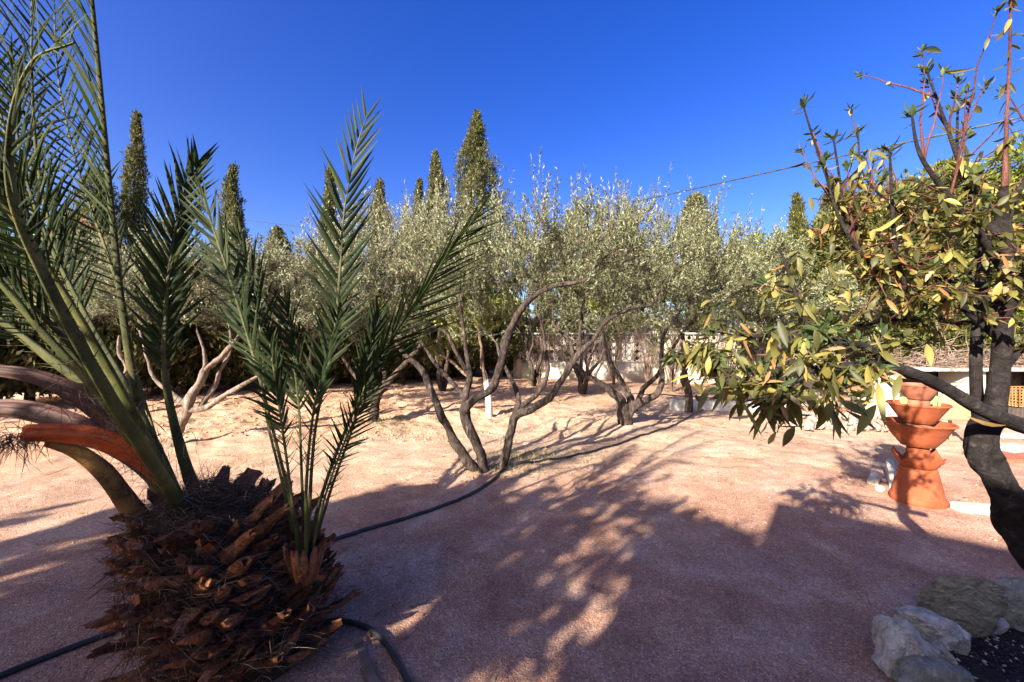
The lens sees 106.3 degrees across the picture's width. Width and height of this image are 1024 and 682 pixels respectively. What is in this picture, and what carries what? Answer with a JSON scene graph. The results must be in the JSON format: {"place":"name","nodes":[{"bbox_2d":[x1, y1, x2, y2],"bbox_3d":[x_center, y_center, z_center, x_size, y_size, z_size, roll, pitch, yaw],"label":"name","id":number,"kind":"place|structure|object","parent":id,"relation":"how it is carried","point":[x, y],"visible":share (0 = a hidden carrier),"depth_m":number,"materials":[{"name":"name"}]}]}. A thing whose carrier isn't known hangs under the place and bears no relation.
{"place":"outdoors","nodes":[
{"label":"outdoors","id":0,"kind":"place"},
{"bbox_2d":[0,343,1023,681],"bbox_3d":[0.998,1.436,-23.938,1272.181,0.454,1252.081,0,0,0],"label":"ground","id":1,"kind":"structure","parent":0,"point":[812,605],"depth_m":3.07,"materials":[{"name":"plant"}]},
{"bbox_2d":[0,313,39,398],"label":"hedge cypress","id":2,"kind":"object","parent":1,"relation":"on","point":[12,358],"visible":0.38,"depth_m":7.13,"materials":[{"name":"green plant"}]},
{"bbox_2d":[0,254,121,400],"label":"hedge cypress","id":3,"kind":"object","parent":1,"relation":"on","point":[28,390],"visible":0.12,"depth_m":7.42,"materials":[{"name":"green plant"}]},
{"bbox_2d":[0,624,132,678],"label":"irrigation hose","id":4,"kind":"object","parent":1,"relation":"on","point":[39,659],"visible":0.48,"depth_m":1.94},
{"bbox_2d":[2,219,187,378],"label":"olive tree","id":5,"kind":"object","parent":1,"relation":"on","point":[100,303],"visible":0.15,"depth_m":7.02,"materials":[{"name":"green plant"}]},
{"bbox_2d":[63,168,135,241],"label":"cypress tree","id":6,"kind":"object","parent":1,"relation":"on","point":[93,188],"visible":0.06,"depth_m":12.86,"materials":[{"name":"green plant"}]},
{"bbox_2d":[40,218,186,393],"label":"hedge cypress","id":7,"kind":"object","parent":1,"relation":"on","point":[85,235],"visible":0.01,"depth_m":8.24,"materials":[{"name":"green plant"}]},
{"bbox_2d":[57,241,203,391],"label":"hedge cypress","id":8,"kind":"object","parent":1,"relation":"on","point":[137,354],"visible":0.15,"depth_m":8.13,"materials":[{"name":"green plant"}]},
{"bbox_2d":[115,108,154,251],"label":"cypress tree","id":9,"kind":"object","parent":1,"relation":"on","point":[136,159],"visible":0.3,"depth_m":13.88,"materials":[{"name":"green plant"}]},
{"bbox_2d":[55,250,214,395],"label":"hedge cypress","id":10,"kind":"object","parent":1,"relation":"on","point":[186,372],"visible":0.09,"depth_m":8.65,"materials":[{"name":"green plant"}]},
{"bbox_2d":[54,280,224,391],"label":"hedge cypress","id":11,"kind":"object","parent":1,"relation":"on","point":[183,338],"visible":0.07,"depth_m":9.34,"materials":[{"name":"green plant"}]},
{"bbox_2d":[0,0,364,681],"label":"date palm","id":12,"kind":"object","parent":1,"relation":"on","point":[202,570],"visible":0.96,"depth_m":1.85,"materials":[{"name":"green plant"}]},
{"bbox_2d":[172,85,506,586],"bbox_3d":[-0.819,-0.051,1.952,1.648,2.529,0.470,0,0,-7],"label":"palm offshoot","id":13,"kind":"object","parent":12,"relation":"attached to","point":[305,559],"visible":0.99,"depth_m":1.97,"materials":[{"name":"green plant"}]},
{"bbox_2d":[64,201,334,446],"bbox_3d":[-4.734,-0.177,5.844,3.503,3.745,1.904,0,0,0],"label":"olive tree","id":14,"kind":"object","parent":1,"relation":"on","point":[187,402],"visible":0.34,"depth_m":5.71,"materials":[{"name":"green plant"}]},
{"bbox_2d":[213,161,253,259],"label":"cypress tree","id":15,"kind":"object","parent":1,"relation":"on","point":[230,188],"visible":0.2,"depth_m":16.85,"materials":[{"name":"green plant"}]},
{"bbox_2d":[177,291,291,388],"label":"hedge cypress","id":16,"kind":"object","parent":1,"relation":"on","point":[232,369],"visible":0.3,"depth_m":9.38,"materials":[{"name":"green plant"}]},
{"bbox_2d":[216,271,320,385],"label":"hedge cypress","id":17,"kind":"object","parent":1,"relation":"on","point":[287,338],"visible":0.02,"depth_m":9.88,"materials":[{"name":"green plant"}]},
{"bbox_2d":[185,228,357,394],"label":"olive tree","id":18,"kind":"object","parent":1,"relation":"on","point":[220,321],"visible":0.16,"depth_m":8.77,"materials":[{"name":"green plant"}]},
{"bbox_2d":[262,225,293,263],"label":"cypress tree","id":19,"kind":"object","parent":1,"relation":"on","point":[279,230],"visible":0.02,"depth_m":16.92,"materials":[{"name":"green plant"}]},
{"bbox_2d":[211,288,348,382],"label":"hedge cypress","id":20,"kind":"object","parent":1,"relation":"on","point":[306,349],"visible":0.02,"depth_m":10.51,"materials":[{"name":"green plant"}]},
{"bbox_2d":[285,289,369,379],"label":"hedge cypress","id":21,"kind":"object","parent":1,"relation":"on","point":[347,354],"visible":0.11,"depth_m":10.87,"materials":[{"name":"green plant"}]},
{"bbox_2d":[317,167,343,254],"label":"cypress tree","id":22,"kind":"object","parent":1,"relation":"on","point":[327,194],"visible":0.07,"depth_m":17.80,"materials":[{"name":"green plant"}]},
{"bbox_2d":[308,266,371,382],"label":"hedge cypress","id":23,"kind":"object","parent":1,"relation":"on","point":[341,380],"visible":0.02,"depth_m":11.23,"materials":[{"name":"green plant"}]},
{"bbox_2d":[70,410,635,488],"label":"grass","id":24,"kind":"structure","parent":1,"relation":"on","point":[495,465],"depth_m":5.21,"materials":[{"name":"plant"}]},
{"bbox_2d":[278,301,430,383],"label":"fruit tree","id":25,"kind":"object","parent":1,"relation":"on","point":[403,380],"visible":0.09,"depth_m":11.53,"materials":[{"name":"green plant"}]},
{"bbox_2d":[307,271,401,383],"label":"hedge cypress","id":26,"kind":"object","parent":1,"relation":"on","point":[347,380],"visible":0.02,"depth_m":11.42,"materials":[{"name":"green plant"}]},
{"bbox_2d":[322,617,411,681],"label":"irrigation hose","id":27,"kind":"object","parent":1,"relation":"on","point":[390,650],"visible":0.73,"depth_m":2.03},
{"bbox_2d":[355,641,378,681],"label":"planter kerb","id":28,"kind":"structure","parent":1,"relation":"on","point":[368,672],"depth_m":1.89,"materials":[{"name":"concrete"}]},
{"bbox_2d":[282,180,475,422],"bbox_3d":[-2.526,-0.561,7.032,3.903,4.505,2.180,0,0,0],"label":"olive tree","id":29,"kind":"object","parent":1,"relation":"on","point":[389,274],"visible":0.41,"depth_m":6.86,"materials":[{"name":"green plant"}]},
{"bbox_2d":[367,177,394,289],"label":"cypress tree","id":30,"kind":"object","parent":1,"relation":"on","point":[381,187],"visible":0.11,"depth_m":17.79,"materials":[{"name":"green plant"}]},
{"bbox_2d":[356,291,422,380],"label":"hedge cypress","id":31,"kind":"object","parent":1,"relation":"on","point":[381,374],"visible":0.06,"depth_m":11.69,"materials":[{"name":"green plant"}]},
{"bbox_2d":[358,283,431,381],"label":"hedge cypress","id":32,"kind":"object","parent":1,"relation":"on","point":[380,306],"visible":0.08,"depth_m":11.85,"materials":[{"name":"green plant"}]},
{"bbox_2d":[319,161,511,390],"bbox_3d":[-2.504,-1.545,10.197,5.191,5.987,2.609,0,0,13],"label":"olive tree","id":33,"kind":"object","parent":1,"relation":"on","point":[442,381],"visible":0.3,"depth_m":9.93,"materials":[{"name":"green plant"}]},
{"bbox_2d":[411,178,426,235],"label":"cypress tree","id":34,"kind":"object","parent":1,"relation":"on","point":[419,183],"visible":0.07,"depth_m":19.89,"materials":[{"name":"green plant"}]},
{"bbox_2d":[379,273,462,379],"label":"hedge cypress","id":35,"kind":"object","parent":1,"relation":"on","point":[425,358],"visible":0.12,"depth_m":12.23,"materials":[{"name":"green plant"}]},
{"bbox_2d":[388,287,459,379],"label":"hedge cypress","id":36,"kind":"object","parent":1,"relation":"on","point":[416,374],"visible":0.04,"depth_m":12.48,"materials":[{"name":"green plant"}]},
{"bbox_2d":[419,148,452,289],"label":"cypress tree","id":37,"kind":"object","parent":1,"relation":"on","point":[435,172],"visible":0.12,"depth_m":19.29,"materials":[{"name":"green plant"}]},
{"bbox_2d":[422,272,497,374],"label":"hedge cypress","id":38,"kind":"object","parent":1,"relation":"on","point":[490,353],"visible":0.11,"depth_m":13.55,"materials":[{"name":"green plant"}]},
{"bbox_2d":[434,288,491,376],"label":"hedge cypress","id":39,"kind":"object","parent":1,"relation":"on","point":[455,374],"visible":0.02,"depth_m":13.13,"materials":[{"name":"green plant"}]},
{"bbox_2d":[426,291,511,375],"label":"hedge cypress","id":40,"kind":"object","parent":1,"relation":"on","point":[475,347],"visible":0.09,"depth_m":12.93,"materials":[{"name":"green plant"}]},
{"bbox_2d":[417,283,529,417],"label":"fruit tree","id":41,"kind":"object","parent":1,"relation":"on","point":[438,351],"visible":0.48,"depth_m":8.07,"materials":[{"name":"green plant"}]},
{"bbox_2d":[431,109,531,303],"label":"cypress tree","id":42,"kind":"object","parent":1,"relation":"on","point":[474,144],"visible":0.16,"depth_m":18.52,"materials":[{"name":"green plant"}]},
{"bbox_2d":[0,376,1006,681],"bbox_3d":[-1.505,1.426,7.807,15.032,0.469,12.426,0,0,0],"label":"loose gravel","id":43,"kind":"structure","parent":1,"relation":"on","point":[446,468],"depth_m":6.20,"materials":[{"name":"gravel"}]},
{"bbox_2d":[477,280,539,375],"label":"hedge cypress","id":44,"kind":"object","parent":1,"relation":"on","point":[512,351],"visible":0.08,"depth_m":14.14,"materials":[{"name":"green plant"}]},
{"bbox_2d":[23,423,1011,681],"bbox_3d":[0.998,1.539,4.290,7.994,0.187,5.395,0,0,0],"label":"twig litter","id":45,"kind":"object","parent":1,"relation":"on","point":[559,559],"visible":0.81,"depth_m":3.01,"materials":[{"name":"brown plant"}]},
{"bbox_2d":[334,409,703,541],"bbox_3d":[1.368,1.542,5.671,8.737,0.150,0.456,0,0,-43],"label":"irrigation hose","id":46,"kind":"object","parent":1,"relation":"on","point":[352,533],"visible":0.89,"depth_m":3.98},
{"bbox_2d":[495,280,547,374],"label":"hedge cypress","id":47,"kind":"object","parent":1,"relation":"on","point":[510,366],"visible":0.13,"depth_m":14.88,"materials":[{"name":"green plant"}]},
{"bbox_2d":[511,315,564,384],"bbox_3d":[0.964,0.241,13.124,1.969,2.525,1.918,0,0,-22],"label":"dry shrub","id":48,"kind":"object","parent":1,"relation":"on","point":[540,371],"visible":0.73,"depth_m":13.07,"materials":[{"name":"brown plant"}]},
{"bbox_2d":[532,285,558,359],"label":"cypress tree","id":49,"kind":"object","parent":1,"relation":"on","point":[545,325],"visible":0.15,"depth_m":20.70,"materials":[{"name":"green plant"}]},
{"bbox_2d":[386,146,709,472],"bbox_3d":[0.527,-0.227,4.882,4.139,3.892,2.227,0,0,0],"label":"olive tree","id":50,"kind":"object","parent":1,"relation":"on","point":[625,242],"visible":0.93,"depth_m":4.63,"materials":[{"name":"green plant"}]},
{"bbox_2d":[481,180,650,386],"bbox_3d":[1.683,-1.817,12.279,5.828,6.741,2.830,0,0,-8],"label":"olive tree","id":51,"kind":"object","parent":1,"relation":"on","point":[533,373],"visible":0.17,"depth_m":12.13,"materials":[{"name":"green plant"}]},
{"bbox_2d":[559,254,584,356],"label":"cypress tree","id":52,"kind":"object","parent":1,"relation":"on","point":[575,327],"visible":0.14,"depth_m":20.69,"materials":[{"name":"green plant"}]},
{"bbox_2d":[511,229,637,394],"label":"olive tree","id":53,"kind":"object","parent":1,"relation":"on","point":[582,385],"visible":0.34,"depth_m":10.86,"materials":[{"name":"green plant"}]},
{"bbox_2d":[513,331,660,382],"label":"garden wall","id":54,"kind":"structure","parent":1,"relation":"on","point":[630,370],"depth_m":14.80,"materials":[{"name":"paint"}]},
{"bbox_2d":[553,285,646,347],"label":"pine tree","id":55,"kind":"object","parent":1,"relation":"on","point":[593,305],"visible":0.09,"depth_m":21.32,"materials":[{"name":"green plant"}]},
{"bbox_2d":[587,306,639,384],"bbox_3d":[3.368,0.098,12.847,2.299,2.806,2.275,0,0,15],"label":"dry shrub","id":56,"kind":"object","parent":1,"relation":"on","point":[613,377],"visible":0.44,"depth_m":12.83,"materials":[{"name":"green plant"}]},
{"bbox_2d":[522,318,723,360],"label":"white house","id":57,"kind":"structure","parent":1,"relation":"on","point":[598,344],"depth_m":23.00,"materials":[{"name":"paint"}]},
{"bbox_2d":[582,244,694,360],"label":"garden tree","id":58,"kind":"object","parent":1,"relation":"on","point":[642,310],"visible":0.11,"depth_m":16.06,"materials":[{"name":"green plant"}]},
{"bbox_2d":[620,293,673,381],"bbox_3d":[4.420,-0.045,12.286,2.743,3.063,3.053,0,0,42],"label":"dry shrub","id":59,"kind":"object","parent":1,"relation":"on","point":[647,371],"visible":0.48,"depth_m":12.41,"materials":[{"name":"brown plant"}]},
{"bbox_2d":[547,174,785,425],"bbox_3d":[2.713,-0.587,6.856,4.265,4.677,2.282,0,0,0],"label":"olive tree","id":60,"kind":"object","parent":1,"relation":"on","point":[628,409],"visible":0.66,"depth_m":6.70,"materials":[{"name":"green plant"}]},
{"bbox_2d":[653,317,717,391],"bbox_3d":[4.892,0.367,11.762,2.053,2.406,2.187,0,0,0],"label":"dry shrub","id":61,"kind":"object","parent":1,"relation":"on","point":[671,375],"visible":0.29,"depth_m":11.57,"materials":[{"name":"beige plant"}]},
{"bbox_2d":[667,190,725,350],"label":"cypress tree","id":62,"kind":"object","parent":1,"relation":"on","point":[696,324],"visible":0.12,"depth_m":16.75,"materials":[{"name":"green plant"}]},
{"bbox_2d":[664,331,739,383],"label":"garden wall","id":63,"kind":"structure","parent":1,"relation":"on","point":[679,371],"depth_m":14.50,"materials":[{"name":"paint"}]},
{"bbox_2d":[669,399,785,411],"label":"kerb wall","id":64,"kind":"structure","parent":1,"relation":"on","point":[676,404],"depth_m":8.74,"materials":[{"name":"concrete"}]},
{"bbox_2d":[635,174,820,412],"bbox_3d":[4.705,-0.904,8.639,3.811,5.182,2.392,0,0,0],"label":"olive tree","id":65,"kind":"object","parent":1,"relation":"on","point":[772,311],"visible":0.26,"depth_m":8.29,"materials":[{"name":"green plant"}]},
{"bbox_2d":[719,320,784,396],"bbox_3d":[7.102,0.119,10.811,2.681,3.116,2.512,0,0,0],"label":"dry shrub","id":66,"kind":"object","parent":1,"relation":"on","point":[754,352],"visible":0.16,"depth_m":10.86,"materials":[{"name":"brown plant"}]},
{"bbox_2d":[717,227,787,295],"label":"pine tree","id":67,"kind":"object","parent":1,"relation":"on","point":[759,237],"visible":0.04,"depth_m":16.52,"materials":[{"name":"green plant"}]},
{"bbox_2d":[783,191,812,258],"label":"cypress tree","id":68,"kind":"object","parent":1,"relation":"on","point":[797,216],"visible":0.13,"depth_m":15.88,"materials":[{"name":"green plant"}]},
{"bbox_2d":[709,208,898,385],"bbox_3d":[6.576,-0.658,9.119,3.987,4.712,2.557,0,0,0],"label":"olive tree","id":69,"kind":"object","parent":1,"relation":"on","point":[811,295],"visible":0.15,"depth_m":8.76,"materials":[{"name":"green plant"}]},
{"bbox_2d":[791,176,846,295],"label":"cypress tree","id":70,"kind":"object","parent":1,"relation":"on","point":[828,209],"visible":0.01,"depth_m":13.99,"materials":[{"name":"green plant"}]},
{"bbox_2d":[790,197,940,396],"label":"conifer tree","id":71,"kind":"object","parent":1,"relation":"on","point":[823,251],"visible":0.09,"depth_m":10.62,"materials":[{"name":"green plant"}]},
{"bbox_2d":[741,308,990,393],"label":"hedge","id":72,"kind":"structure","parent":1,"relation":"on","point":[809,384],"depth_m":11.60,"materials":[{"name":"plant"}]},
{"bbox_2d":[816,321,916,363],"bbox_3d":[9.710,0.422,10.613,2.749,2.625,1.919,0,0,0],"label":"garden bush","id":73,"kind":"object","parent":1,"relation":"on","point":[883,339],"visible":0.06,"depth_m":10.12,"materials":[{"name":"green plant"}]},
{"bbox_2d":[885,459,896,488],"bbox_3d":[4.214,1.478,4.262,0.070,0.281,0.359,0,0,38],"label":"stone slab","id":74,"kind":"object","parent":1,"relation":"on","point":[890,467],"depth_m":4.24,"materials":[{"name":"stone"}]},
{"bbox_2d":[871,614,939,681],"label":"border rock","id":75,"kind":"object","parent":1,"relation":"on","point":[896,640],"visible":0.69,"depth_m":1.82,"materials":[{"name":"stone"}]},
{"bbox_2d":[831,162,993,356],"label":"conifer tree","id":76,"kind":"object","parent":1,"relation":"on","point":[965,250],"visible":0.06,"depth_m":10.59,"materials":[{"name":"green plant"}]},
{"bbox_2d":[889,463,948,509],"bbox_3d":[4.069,1.446,3.850,0.416,0.377,0.416,0,0,0],"label":"terracotta pot","id":77,"kind":"object","parent":1,"relation":"on","point":[918,487],"visible":0.8,"depth_m":3.73,"materials":[{"name":"ceramic"}]},
{"bbox_2d":[891,446,946,469],"bbox_3d":[4.069,1.163,3.850,0.384,0.183,0.384,0,0,0],"label":"terracotta saucer","id":78,"kind":"object","parent":77,"relation":"on","point":[935,461],"visible":0.88,"depth_m":3.74,"materials":[{"name":"ceramic"}]},
{"bbox_2d":[903,446,930,460],"bbox_3d":[4.069,1.141,3.850,0.210,0.175,0.210,0,0,0],"label":"terracotta pot","id":79,"kind":"object","parent":78,"relation":"in","point":[920,454],"visible":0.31,"depth_m":3.79,"materials":[{"name":"ceramic"}]},
{"bbox_2d":[880,417,958,448],"bbox_3d":[4.069,0.929,3.850,0.542,0.241,0.542,0,0,0],"label":"terracotta bowl","id":80,"kind":"object","parent":79,"relation":"on","point":[937,434],"visible":0.9,"depth_m":3.72,"materials":[{"name":"ceramic"}]},
{"bbox_2d":[905,422,931,426],"bbox_3d":[4.069,0.919,3.850,0.220,0.197,0.220,0,0,0],"label":"terracotta pot","id":81,"kind":"object","parent":80,"relation":"in","point":[918,424],"visible":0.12,"depth_m":3.79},
{"bbox_2d":[886,399,952,424],"bbox_3d":[4.069,0.718,3.850,0.464,0.198,0.464,0,0,0],"label":"terracotta bowl","id":82,"kind":"object","parent":81,"relation":"on","point":[922,415],"visible":0.91,"depth_m":3.73,"materials":[{"name":"ceramic"}]},
{"bbox_2d":[908,399,930,405],"bbox_3d":[4.069,0.669,3.850,0.176,0.170,0.176,0,0,0],"label":"terracotta pot","id":83,"kind":"object","parent":82,"relation":"in","point":[919,402],"visible":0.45,"depth_m":3.79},
{"bbox_2d":[900,382,937,399],"bbox_3d":[4.069,0.506,3.850,0.328,0.151,0.328,0,0,0],"label":"terracotta bowl","id":84,"kind":"object","parent":83,"relation":"on","point":[915,391],"visible":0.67,"depth_m":3.77,"materials":[{"name":"ceramic"}]},
{"bbox_2d":[893,604,971,650],"bbox_3d":[2.250,1.545,2.058,0.297,0.186,0.128,0,0,38],"label":"border rock","id":85,"kind":"object","parent":1,"relation":"on","point":[928,624],"visible":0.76,"depth_m":2.03,"materials":[{"name":"stone"}]},
{"bbox_2d":[890,654,975,681],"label":"border rock","id":86,"kind":"object","parent":1,"relation":"on","point":[914,668],"visible":0.97,"depth_m":1.71,"materials":[{"name":"grey stone"}]},
{"bbox_2d":[851,366,1023,418],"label":"stone counter","id":87,"kind":"object","parent":1,"relation":"on","point":[958,378],"visible":0.16,"depth_m":7.82,"materials":[{"name":"white stone"}]},
{"bbox_2d":[763,328,1023,369],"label":"brushwood heap","id":88,"kind":"object","parent":87,"relation":"on","point":[921,361],"visible":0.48,"depth_m":7.77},
{"bbox_2d":[891,286,993,364],"bbox_3d":[11.493,0.105,10.224,3.378,3.254,1.795,0,0,0],"label":"garden bush","id":89,"kind":"object","parent":1,"relation":"on","point":[925,337],"visible":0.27,"depth_m":9.81,"materials":[{"name":"green plant"}]},
{"bbox_2d":[938,393,970,439],"bbox_3d":[6.686,1.176,5.936,0.484,0.823,0.597,0,0,20],"label":"plastic chair","id":90,"kind":"object","parent":1,"relation":"on","point":[957,412],"visible":0.48,"depth_m":5.71,"materials":[{"name":"plastic"}]},
{"bbox_2d":[914,574,1008,637],"bbox_3d":[2.411,1.437,2.075,0.131,0.437,0.333,0,0,-42],"label":"border rock","id":91,"kind":"object","parent":1,"relation":"on","point":[975,607],"visible":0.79,"depth_m":2.04,"materials":[{"name":"grey stone"}]},
{"bbox_2d":[916,130,1023,284],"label":"pine tree","id":92,"kind":"object","parent":1,"relation":"on","point":[1017,174],"visible":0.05,"depth_m":11.63,"materials":[{"name":"green plant"}]},
{"bbox_2d":[950,501,990,514],"bbox_3d":[4.416,1.573,3.588,0.460,0.080,0.120,0,0,12],"label":"kerb stone","id":93,"kind":"object","parent":1,"relation":"on","point":[972,507],"visible":0.55,"depth_m":3.58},
{"bbox_2d":[949,628,1023,681],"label":"planting bed soil","id":94,"kind":"structure","parent":1,"relation":"on","point":[989,672],"depth_m":1.91,"materials":[{"name":"soil"}]},
{"bbox_2d":[648,0,1023,569],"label":"fruit tree","id":95,"kind":"object","parent":94,"relation":"on","point":[990,419],"visible":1,"depth_m":1.38,"materials":[{"name":"green plant"}]},
{"bbox_2d":[928,640,958,664],"bbox_3d":[2.154,1.562,1.921,0.101,0.109,0.087,0,0,45],"label":"border rock","id":96,"kind":"object","parent":94,"relation":"on","point":[945,653],"visible":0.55,"depth_m":1.90,"materials":[{"name":"stone"}]},
{"bbox_2d":[948,635,970,655],"bbox_3d":[2.307,1.573,1.980,0.108,0.106,0.087,0,0,0],"label":"border rock","id":97,"kind":"object","parent":94,"relation":"on","point":[962,647],"visible":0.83,"depth_m":1.96,"materials":[{"name":"grey stone"}]},
{"bbox_2d":[951,629,1023,681],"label":"bed pebbles","id":98,"kind":"object","parent":94,"relation":"on","point":[976,656],"visible":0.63,"depth_m":1.94,"materials":[{"name":"gravel"}]},
{"bbox_2d":[991,618,1009,635],"bbox_3d":[2.619,1.558,2.083,0.108,0.136,0.101,0,0,-27],"label":"border rock","id":99,"kind":"object","parent":94,"relation":"on","point":[1003,626],"visible":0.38,"depth_m":2.05,"materials":[{"name":"stone"}]},
{"bbox_2d":[994,576,1023,631],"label":"border rock","id":100,"kind":"object","parent":94,"relation":"on","point":[1013,593],"visible":0.53,"depth_m":2.12,"materials":[{"name":"grey stone"}]},
{"bbox_2d":[955,222,1023,289],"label":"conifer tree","id":101,"kind":"object","parent":1,"relation":"on","point":[1018,245],"visible":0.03,"depth_m":10.73,"materials":[{"name":"green plant"}]},
{"bbox_2d":[962,451,1023,463],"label":"paving slab","id":102,"kind":"structure","parent":1,"relation":"on","point":[1014,457],"depth_m":5.11,"materials":[{"name":"stone"}]},
{"bbox_2d":[1000,442,1023,452],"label":"flat board","id":103,"kind":"object","parent":102,"relation":"on","point":[1011,447],"visible":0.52,"depth_m":5.39,"materials":[{"name":"white"}]},
{"bbox_2d":[984,285,1023,357],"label":"garden bush","id":104,"kind":"object","parent":1,"relation":"on","point":[1020,311],"visible":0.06,"depth_m":9.51,"materials":[{"name":"green plant"}]},
{"bbox_2d":[1005,386,1023,427],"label":"plastic crate","id":105,"kind":"object","parent":1,"relation":"on","point":[1016,408],"visible":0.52,"depth_m":6.86,"materials":[{"name":"yellow plastic"}]},
{"bbox_2d":[0,0,1023,338],"label":"sky","id":106,"kind":"structure","parent":0,"point":[634,89],"materials":[{"name":"blue"}]},
{"bbox_2d":[206,115,1023,228],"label":"aerial cable","id":107,"kind":"object","parent":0,"point":[978,126],"visible":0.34,"depth_m":11.95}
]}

